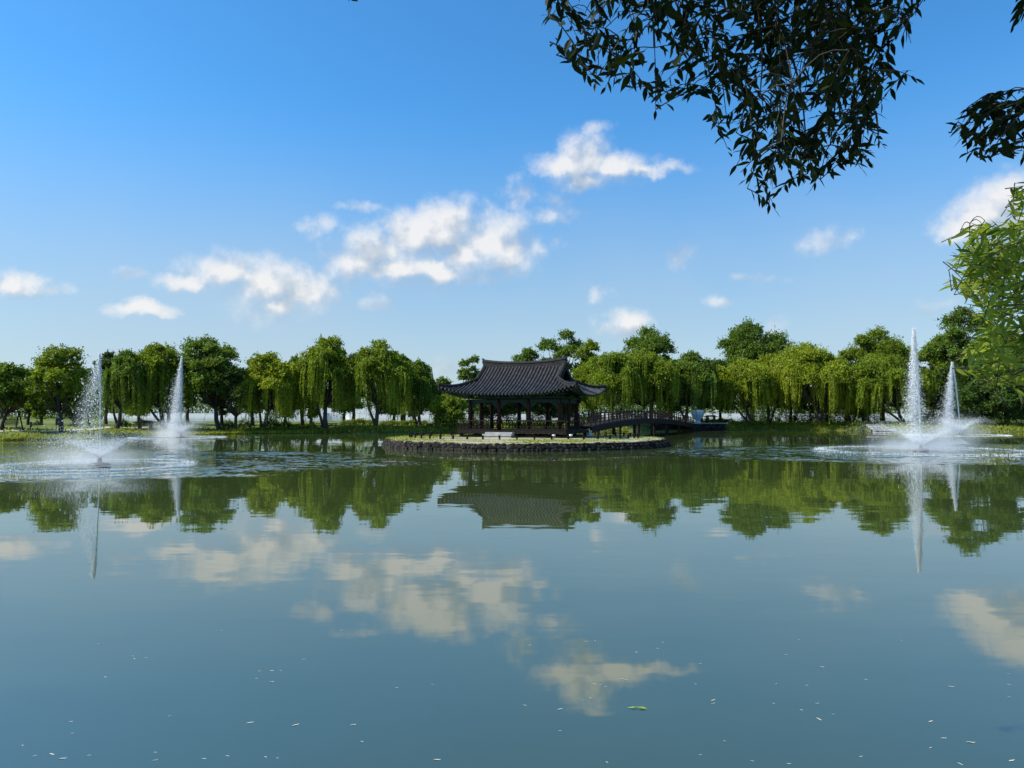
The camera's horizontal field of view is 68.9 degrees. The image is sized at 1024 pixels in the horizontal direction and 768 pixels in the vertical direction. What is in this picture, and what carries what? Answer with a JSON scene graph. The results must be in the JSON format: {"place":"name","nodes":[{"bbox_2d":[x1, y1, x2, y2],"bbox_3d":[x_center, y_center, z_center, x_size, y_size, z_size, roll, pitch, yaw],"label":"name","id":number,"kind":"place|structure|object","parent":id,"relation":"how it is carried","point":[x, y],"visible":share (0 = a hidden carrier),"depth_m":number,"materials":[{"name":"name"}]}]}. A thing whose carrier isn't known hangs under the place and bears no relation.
{"place":"outdoors","nodes":[
{"label":"outdoors","id":0,"kind":"place"},
{"bbox_2d":[0,427,181,431],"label":"path","id":1,"kind":"structure","parent":0,"point":[73,429],"depth_m":85.70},
{"bbox_2d":[0,430,1023,767],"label":"water","id":2,"kind":"structure","parent":0,"point":[418,608],"depth_m":9.15,"materials":[{"name":"blue liquid"}]},
{"bbox_2d":[0,353,193,471],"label":"fountain","id":3,"kind":"object","parent":2,"relation":"on","point":[99,457],"visible":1,"depth_m":35.13,"materials":[{"name":"white liquid"}]},
{"bbox_2d":[129,356,224,438],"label":"fountain","id":4,"kind":"object","parent":2,"relation":"on","point":[178,396],"visible":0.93,"depth_m":79.95,"materials":[{"name":"white liquid"}]},
{"bbox_2d":[866,425,894,430],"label":"stone steps","id":5,"kind":"structure","parent":2,"relation":"on","point":[879,427],"depth_m":113.07,"materials":[{"name":"stone"}]},
{"bbox_2d":[813,328,1023,455],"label":"fountain","id":6,"kind":"object","parent":2,"relation":"on","point":[920,443],"visible":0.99,"depth_m":50.16,"materials":[{"name":"white liquid"}]},
{"bbox_2d":[909,362,1011,435],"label":"fountain","id":7,"kind":"object","parent":2,"relation":"on","point":[950,390],"visible":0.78,"depth_m":89.96,"materials":[{"name":"white liquid"}]},
{"bbox_2d":[0,416,1023,439],"bbox_3d":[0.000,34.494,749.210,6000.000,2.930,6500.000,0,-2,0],"label":"ground","id":8,"kind":"structure","parent":0,"point":[49,423],"depth_m":109.43,"materials":[{"name":"green plant"}]},
{"bbox_2d":[0,411,23,429],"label":"swing bench","id":9,"kind":"object","parent":8,"relation":"on","point":[15,419],"visible":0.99,"depth_m":80.08,"materials":[{"name":"brown wood"}]},
{"bbox_2d":[0,361,41,429],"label":"broadleaf tree","id":10,"kind":"object","parent":8,"relation":"on","point":[14,380],"visible":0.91,"depth_m":79.28,"materials":[{"name":"green plant"}]},
{"bbox_2d":[17,399,48,424],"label":"broadleaf tree","id":11,"kind":"object","parent":8,"relation":"on","point":[28,411],"visible":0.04,"depth_m":107.81,"materials":[{"name":"green plant"}]},
{"bbox_2d":[22,367,62,423],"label":"broadleaf tree","id":12,"kind":"object","parent":8,"relation":"on","point":[38,405],"visible":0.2,"depth_m":103.22,"materials":[{"name":"green plant"}]},
{"bbox_2d":[21,343,93,432],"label":"broadleaf tree","id":13,"kind":"object","parent":8,"relation":"on","point":[52,365],"visible":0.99,"depth_m":79.57,"materials":[{"name":"green plant"}]},
{"bbox_2d":[63,379,88,422],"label":"broadleaf tree","id":14,"kind":"object","parent":8,"relation":"on","point":[70,414],"visible":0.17,"depth_m":111.54,"materials":[{"name":"green plant"}]},
{"bbox_2d":[71,367,99,425],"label":"tree","id":15,"kind":"object","parent":8,"relation":"on","point":[87,384],"visible":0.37,"depth_m":99.61,"materials":[{"name":"green plant"}]},
{"bbox_2d":[88,349,118,423],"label":"broadleaf tree","id":16,"kind":"object","parent":8,"relation":"on","point":[107,358],"visible":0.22,"depth_m":109.61,"materials":[{"name":"green plant"}]},
{"bbox_2d":[88,348,159,428],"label":"willow tree","id":17,"kind":"object","parent":8,"relation":"on","point":[123,364],"visible":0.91,"depth_m":92.90,"materials":[{"name":"green plant"}]},
{"bbox_2d":[133,420,157,428],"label":"garden shelter","id":18,"kind":"object","parent":8,"relation":"on","point":[140,422],"visible":0.87,"depth_m":95.59,"materials":[{"name":"brown wood"}]},
{"bbox_2d":[118,341,193,428],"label":"willow tree","id":19,"kind":"object","parent":8,"relation":"on","point":[159,365],"visible":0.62,"depth_m":96.00,"materials":[{"name":"green plant"}]},
{"bbox_2d":[177,352,200,424],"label":"broadleaf tree","id":20,"kind":"object","parent":8,"relation":"on","point":[187,405],"visible":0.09,"depth_m":111.35,"materials":[{"name":"green plant"}]},
{"bbox_2d":[172,333,245,430],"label":"broadleaf tree","id":21,"kind":"object","parent":8,"relation":"on","point":[206,378],"visible":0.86,"depth_m":97.60,"materials":[{"name":"green plant"}]},
{"bbox_2d":[102,413,330,421],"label":"greenhouse","id":22,"kind":"object","parent":8,"relation":"on","point":[200,417],"visible":0.42,"depth_m":155.43,"materials":[{"name":"plastic"}]},
{"bbox_2d":[199,359,238,424],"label":"broadleaf tree","id":23,"kind":"object","parent":8,"relation":"on","point":[221,412],"visible":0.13,"depth_m":117.79,"materials":[{"name":"green plant"}]},
{"bbox_2d":[221,418,233,429],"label":"dark shrub","id":24,"kind":"object","parent":8,"relation":"on","point":[229,424],"visible":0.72,"depth_m":100.47,"materials":[{"name":"green plant"}]},
{"bbox_2d":[212,363,259,429],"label":"tree","id":25,"kind":"object","parent":8,"relation":"on","point":[234,373],"visible":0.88,"depth_m":96.58,"materials":[{"name":"green plant"}]},
{"bbox_2d":[237,416,255,428],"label":"dark shrub","id":26,"kind":"object","parent":8,"relation":"on","point":[240,424],"visible":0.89,"depth_m":101.60,"materials":[{"name":"green plant"}]},
{"bbox_2d":[231,358,263,425],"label":"broadleaf tree","id":27,"kind":"object","parent":8,"relation":"on","point":[252,414],"visible":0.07,"depth_m":113.71,"materials":[{"name":"green plant"}]},
{"bbox_2d":[236,350,305,427],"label":"willow tree","id":28,"kind":"object","parent":8,"relation":"on","point":[273,378],"visible":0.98,"depth_m":97.80,"materials":[{"name":"green plant"}]},
{"bbox_2d":[259,418,283,427],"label":"dark shrub","id":29,"kind":"object","parent":8,"relation":"on","point":[270,424],"visible":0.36,"depth_m":102.39,"materials":[{"name":"green plant"}]},
{"bbox_2d":[275,419,293,427],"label":"dark shrub","id":30,"kind":"object","parent":8,"relation":"on","point":[284,424],"visible":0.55,"depth_m":102.48,"materials":[{"name":"green plant"}]},
{"bbox_2d":[272,354,318,426],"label":"willow tree","id":31,"kind":"object","parent":8,"relation":"on","point":[291,360],"visible":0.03,"depth_m":105.71,"materials":[{"name":"green plant"}]},
{"bbox_2d":[288,423,304,429],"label":"shrub","id":32,"kind":"object","parent":8,"relation":"on","point":[299,425],"visible":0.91,"depth_m":99.56,"materials":[{"name":"green plant"}]},
{"bbox_2d":[302,422,318,429],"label":"shrub","id":33,"kind":"object","parent":8,"relation":"on","point":[309,426],"visible":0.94,"depth_m":99.97,"materials":[{"name":"green plant"}]},
{"bbox_2d":[305,382,320,422],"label":"broadleaf tree","id":34,"kind":"object","parent":8,"relation":"on","point":[308,415],"visible":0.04,"depth_m":117.37,"materials":[{"name":"green plant"}]},
{"bbox_2d":[292,333,365,428],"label":"willow tree","id":35,"kind":"object","parent":8,"relation":"on","point":[322,361],"visible":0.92,"depth_m":99.20,"materials":[{"name":"green plant"}]},
{"bbox_2d":[263,408,429,420],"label":"greenhouse","id":36,"kind":"object","parent":8,"relation":"on","point":[339,417],"visible":0.06,"depth_m":173.68,"materials":[{"name":"plastic"}]},
{"bbox_2d":[327,384,367,420],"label":"broadleaf tree","id":37,"kind":"object","parent":8,"relation":"on","point":[361,406],"visible":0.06,"depth_m":121.62,"materials":[{"name":"green plant"}]},
{"bbox_2d":[337,352,367,419],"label":"broadleaf tree","id":38,"kind":"object","parent":8,"relation":"on","point":[347,407],"visible":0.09,"depth_m":113.71,"materials":[{"name":"green plant"}]},
{"bbox_2d":[338,339,416,426],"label":"willow tree","id":39,"kind":"object","parent":8,"relation":"on","point":[381,365],"visible":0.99,"depth_m":100.36,"materials":[{"name":"green plant"}]},
{"bbox_2d":[374,397,407,419],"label":"broadleaf tree","id":40,"kind":"object","parent":8,"relation":"on","point":[381,411],"visible":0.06,"depth_m":123.14,"materials":[{"name":"green plant"}]},
{"bbox_2d":[386,353,414,420],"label":"willow tree","id":41,"kind":"object","parent":8,"relation":"on","point":[403,357],"visible":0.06,"depth_m":115.75,"materials":[{"name":"green plant"}]},
{"bbox_2d":[396,357,442,425],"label":"willow tree","id":42,"kind":"object","parent":8,"relation":"on","point":[424,389],"visible":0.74,"depth_m":106.40,"materials":[{"name":"green plant"}]},
{"bbox_2d":[422,376,452,419],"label":"tree","id":43,"kind":"object","parent":8,"relation":"on","point":[441,380],"visible":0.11,"depth_m":121.90,"materials":[{"name":"green plant"}]},
{"bbox_2d":[427,393,467,428],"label":"dark tree","id":44,"kind":"object","parent":8,"relation":"on","point":[447,409],"visible":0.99,"depth_m":101.89,"materials":[{"name":"green plant"}]},
{"bbox_2d":[345,414,571,421],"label":"greenhouse","id":45,"kind":"object","parent":8,"relation":"on","point":[425,417],"visible":0.27,"depth_m":153.70,"materials":[{"name":"plastic"}]},
{"bbox_2d":[456,354,481,415],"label":"tree","id":46,"kind":"object","parent":8,"relation":"on","point":[466,374],"visible":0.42,"depth_m":109.57,"materials":[{"name":"green plant"}]},
{"bbox_2d":[472,410,496,424],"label":"dark shrub","id":47,"kind":"object","parent":8,"relation":"on","point":[477,414],"visible":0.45,"depth_m":106.53,"materials":[{"name":"green plant"}]},
{"bbox_2d":[472,396,526,418],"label":"dark tree","id":48,"kind":"object","parent":8,"relation":"on","point":[510,409],"visible":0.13,"depth_m":107.55,"materials":[{"name":"green plant"}]},
{"bbox_2d":[0,383,1010,418],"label":"woodland","id":49,"kind":"object","parent":8,"relation":"on","point":[199,405],"visible":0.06,"depth_m":232.63,"materials":[{"name":"green plant"}]},
{"bbox_2d":[495,411,522,423],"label":"dark shrub","id":50,"kind":"object","parent":8,"relation":"on","point":[509,416],"visible":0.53,"depth_m":107.58,"materials":[{"name":"green plant"}]},
{"bbox_2d":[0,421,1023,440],"bbox_3d":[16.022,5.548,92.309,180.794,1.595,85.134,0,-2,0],"label":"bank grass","id":51,"kind":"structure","parent":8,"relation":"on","point":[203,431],"depth_m":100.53,"materials":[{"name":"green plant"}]},
{"bbox_2d":[510,347,541,419],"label":"broadleaf tree","id":52,"kind":"object","parent":8,"relation":"on","point":[528,354],"visible":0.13,"depth_m":123.84,"materials":[{"name":"green plant"}]},
{"bbox_2d":[521,409,552,424],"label":"dark shrub","id":53,"kind":"object","parent":8,"relation":"on","point":[539,417],"visible":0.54,"depth_m":109.65,"materials":[{"name":"green plant"}]},
{"bbox_2d":[531,396,587,418],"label":"dark tree","id":54,"kind":"object","parent":8,"relation":"on","point":[553,409],"visible":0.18,"depth_m":110.44,"materials":[{"name":"green plant"}]},
{"bbox_2d":[535,328,585,422],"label":"tall tree","id":55,"kind":"object","parent":8,"relation":"on","point":[567,349],"visible":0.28,"depth_m":123.84,"materials":[{"name":"green plant"}]},
{"bbox_2d":[570,338,613,421],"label":"broadleaf tree","id":56,"kind":"object","parent":8,"relation":"on","point":[583,369],"visible":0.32,"depth_m":119.83,"materials":[{"name":"green plant"}]},
{"bbox_2d":[582,351,647,421],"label":"willow tree","id":57,"kind":"object","parent":8,"relation":"on","point":[616,374],"visible":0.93,"depth_m":110.26,"materials":[{"name":"green plant"}]},
{"bbox_2d":[571,409,693,434],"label":"footbridge","id":58,"kind":"object","parent":8,"relation":"on","point":[596,425],"visible":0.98,"depth_m":82.06,"materials":[{"name":"brown wood"}]},
{"bbox_2d":[609,347,680,424],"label":"willow tree","id":59,"kind":"object","parent":8,"relation":"on","point":[661,374],"visible":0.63,"depth_m":113.47,"materials":[{"name":"green plant"}]},
{"bbox_2d":[622,324,678,409],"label":"tall tree","id":60,"kind":"object","parent":8,"relation":"on","point":[652,340],"visible":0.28,"depth_m":124.46,"materials":[{"name":"green plant"}]},
{"bbox_2d":[647,359,690,415],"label":"broadleaf tree","id":61,"kind":"object","parent":8,"relation":"on","point":[676,407],"visible":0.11,"depth_m":130.51,"materials":[{"name":"green plant"}]},
{"bbox_2d":[602,413,766,420],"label":"greenhouse","id":62,"kind":"object","parent":8,"relation":"on","point":[734,416],"visible":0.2,"depth_m":163.84,"materials":[{"name":"plastic"}]},
{"bbox_2d":[348,0,1023,408],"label":"overhanging tree","id":63,"kind":"object","parent":8,"relation":"on","point":[838,28],"visible":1,"depth_m":4.86,"materials":[{"name":"green plant"}]},
{"bbox_2d":[653,349,718,421],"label":"willow tree","id":64,"kind":"object","parent":8,"relation":"on","point":[698,378],"visible":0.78,"depth_m":117.34,"materials":[{"name":"green plant"}]},
{"bbox_2d":[649,423,726,430],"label":"stone abutment","id":65,"kind":"object","parent":8,"relation":"on","point":[706,427],"visible":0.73,"depth_m":114.24,"materials":[{"name":"grey stone"}]},
{"bbox_2d":[699,358,737,418],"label":"dark tree","id":66,"kind":"object","parent":8,"relation":"on","point":[719,362],"visible":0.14,"depth_m":127.60,"materials":[{"name":"green plant"}]},
{"bbox_2d":[706,357,779,425],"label":"willow tree","id":67,"kind":"object","parent":8,"relation":"on","point":[748,380],"visible":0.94,"depth_m":119.75,"materials":[{"name":"green plant"}]},
{"bbox_2d":[737,409,763,421],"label":"dark shrub","id":68,"kind":"object","parent":8,"relation":"on","point":[753,417],"visible":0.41,"depth_m":132.62,"materials":[{"name":"green plant"}]},
{"bbox_2d":[715,316,796,420],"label":"tall tree","id":69,"kind":"object","parent":8,"relation":"on","point":[743,341],"visible":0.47,"depth_m":133.11,"materials":[{"name":"green plant"}]},
{"bbox_2d":[757,408,778,421],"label":"dark shrub","id":70,"kind":"object","parent":8,"relation":"on","point":[761,418],"visible":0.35,"depth_m":131.57,"materials":[{"name":"green plant"}]},
{"bbox_2d":[748,353,799,422],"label":"willow tree","id":71,"kind":"object","parent":8,"relation":"on","point":[765,359],"visible":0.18,"depth_m":124.78,"materials":[{"name":"green plant"}]},
{"bbox_2d":[772,409,801,422],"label":"dark shrub","id":72,"kind":"object","parent":8,"relation":"on","point":[777,419],"visible":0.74,"depth_m":130.38,"materials":[{"name":"green plant"}]},
{"bbox_2d":[776,383,809,420],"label":"broadleaf tree","id":73,"kind":"object","parent":8,"relation":"on","point":[805,406],"visible":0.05,"depth_m":134.62,"materials":[{"name":"green plant"}]},
{"bbox_2d":[786,406,815,422],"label":"dark shrub","id":74,"kind":"object","parent":8,"relation":"on","point":[803,417],"visible":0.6,"depth_m":130.49,"materials":[{"name":"green plant"}]},
{"bbox_2d":[765,340,856,425],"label":"willow tree","id":75,"kind":"object","parent":8,"relation":"on","point":[807,365],"visible":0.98,"depth_m":118.52,"materials":[{"name":"green plant"}]},
{"bbox_2d":[802,408,830,422],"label":"dark shrub","id":76,"kind":"object","parent":8,"relation":"on","point":[810,417],"visible":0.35,"depth_m":129.43,"materials":[{"name":"green plant"}]},
{"bbox_2d":[807,386,828,420],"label":"broadleaf tree","id":77,"kind":"object","parent":8,"relation":"on","point":[811,406],"visible":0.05,"depth_m":133.74,"materials":[{"name":"green plant"}]},
{"bbox_2d":[816,410,844,422],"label":"dark shrub","id":78,"kind":"object","parent":8,"relation":"on","point":[828,418],"visible":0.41,"depth_m":126.41,"materials":[{"name":"green plant"}]},
{"bbox_2d":[773,413,912,420],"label":"greenhouse","id":79,"kind":"object","parent":8,"relation":"on","point":[890,417],"visible":0.17,"depth_m":165.37,"materials":[{"name":"plastic"}]},
{"bbox_2d":[835,349,855,419],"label":"broadleaf tree","id":80,"kind":"object","parent":8,"relation":"on","point":[843,355],"visible":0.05,"depth_m":127.88,"materials":[{"name":"green plant"}]},
{"bbox_2d":[821,384,881,422],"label":"willow tree","id":81,"kind":"object","parent":8,"relation":"on","point":[843,406],"visible":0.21,"depth_m":120.83,"materials":[{"name":"green plant"}]},
{"bbox_2d":[840,411,870,422],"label":"dark shrub","id":82,"kind":"object","parent":8,"relation":"on","point":[856,418],"visible":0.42,"depth_m":124.51,"materials":[{"name":"green plant"}]},
{"bbox_2d":[847,420,863,425],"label":"shrub","id":83,"kind":"object","parent":8,"relation":"on","point":[857,423],"visible":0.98,"depth_m":116.42,"materials":[{"name":"green plant"}]},
{"bbox_2d":[862,409,887,422],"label":"dark shrub","id":84,"kind":"object","parent":8,"relation":"on","point":[876,418],"visible":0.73,"depth_m":123.47,"materials":[{"name":"green plant"}]},
{"bbox_2d":[842,324,920,422],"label":"broadleaf tree","id":85,"kind":"object","parent":8,"relation":"on","point":[871,346],"visible":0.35,"depth_m":127.09,"materials":[{"name":"green plant"}]},
{"bbox_2d":[837,350,936,422],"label":"willow tree","id":86,"kind":"object","parent":8,"relation":"on","point":[886,376],"visible":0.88,"depth_m":115.08,"materials":[{"name":"green plant"}]},
{"bbox_2d":[906,409,939,423],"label":"dark shrub","id":87,"kind":"object","parent":8,"relation":"on","point":[928,417],"visible":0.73,"depth_m":116.59,"materials":[{"name":"green plant"}]},
{"bbox_2d":[909,339,953,421],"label":"broadleaf tree","id":88,"kind":"object","parent":8,"relation":"on","point":[931,359],"visible":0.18,"depth_m":123.67,"materials":[{"name":"green plant"}]},
{"bbox_2d":[922,364,968,415],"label":"dark tree","id":89,"kind":"object","parent":8,"relation":"on","point":[941,375],"visible":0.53,"depth_m":117.48,"materials":[{"name":"green plant"}]},
{"bbox_2d":[936,407,961,422],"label":"dark shrub","id":90,"kind":"object","parent":8,"relation":"on","point":[955,416],"visible":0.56,"depth_m":115.58,"materials":[{"name":"white liquid"}]},
{"bbox_2d":[920,305,993,422],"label":"tall tree","id":91,"kind":"object","parent":8,"relation":"on","point":[952,336],"visible":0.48,"depth_m":122.18,"materials":[{"name":"green plant"}]},
{"bbox_2d":[955,410,988,424],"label":"dark shrub","id":92,"kind":"object","parent":8,"relation":"on","point":[964,417],"visible":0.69,"depth_m":112.59,"materials":[{"name":"green plant"}]},
{"bbox_2d":[949,378,1020,420],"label":"dark tree","id":93,"kind":"object","parent":8,"relation":"on","point":[971,394],"visible":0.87,"depth_m":111.41,"materials":[{"name":"green plant"}]},
{"bbox_2d":[957,331,1021,422],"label":"dark tree","id":94,"kind":"object","parent":8,"relation":"on","point":[975,372],"visible":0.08,"depth_m":116.01,"materials":[{"name":"green plant"}]},
{"bbox_2d":[979,406,1005,425],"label":"dark shrub","id":95,"kind":"object","parent":8,"relation":"on","point":[995,416],"visible":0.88,"depth_m":111.16,"materials":[{"name":"green plant"}]},
{"bbox_2d":[999,408,1023,425],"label":"dark shrub","id":96,"kind":"object","parent":8,"relation":"on","point":[1007,421],"visible":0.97,"depth_m":110.43,"materials":[{"name":"green plant"}]},
{"bbox_2d":[1001,381,1023,419],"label":"dark tree","id":97,"kind":"object","parent":8,"relation":"on","point":[1016,396],"visible":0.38,"depth_m":110.85,"materials":[{"name":"green plant"}]},
{"bbox_2d":[0,0,1023,415],"label":"sky","id":98,"kind":"structure","parent":0,"point":[430,179],"materials":[{"name":"blue"}]},
{"bbox_2d":[385,434,663,451],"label":"island ground","id":99,"kind":"structure","parent":0,"point":[493,442],"depth_m":53.70,"materials":[{"name":"beige plant"}]},
{"bbox_2d":[437,355,606,437],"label":"pavilion","id":100,"kind":"structure","parent":99,"relation":"on","point":[548,384],"depth_m":61.23,"materials":[{"name":"tile"}]},
{"bbox_2d":[409,432,639,439],"bbox_3d":[1.000,4.255,61.474,18.950,0.392,13.928,0,-2,0],"label":"fence","id":101,"kind":"object","parent":99,"relation":"on","point":[628,435],"visible":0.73,"depth_m":56.40,"materials":[{"name":"brown wood"}]},
{"bbox_2d":[382,434,670,451],"bbox_3d":[1.125,4.695,60.164,23.297,0.813,24.832,0,-2,0],"label":"stone edging","id":102,"kind":"object","parent":99,"relation":"on","point":[530,447],"visible":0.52,"depth_m":49.45,"materials":[{"name":"grey stone"}]},
{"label":"path","id":103,"kind":"structure","parent":0,"visible":0},
{"bbox_2d":[692,423,727,423],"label":"stone landing","id":104,"kind":"object","parent":103,"relation":"on","point":[710,423],"visible":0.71,"depth_m":116.21,"materials":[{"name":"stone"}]},
{"bbox_2d":[691,410,703,422],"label":"urn sculpture","id":105,"kind":"object","parent":104,"relation":"on","point":[699,416],"visible":0.92,"depth_m":116.01,"materials":[{"name":"blue ceramic"}]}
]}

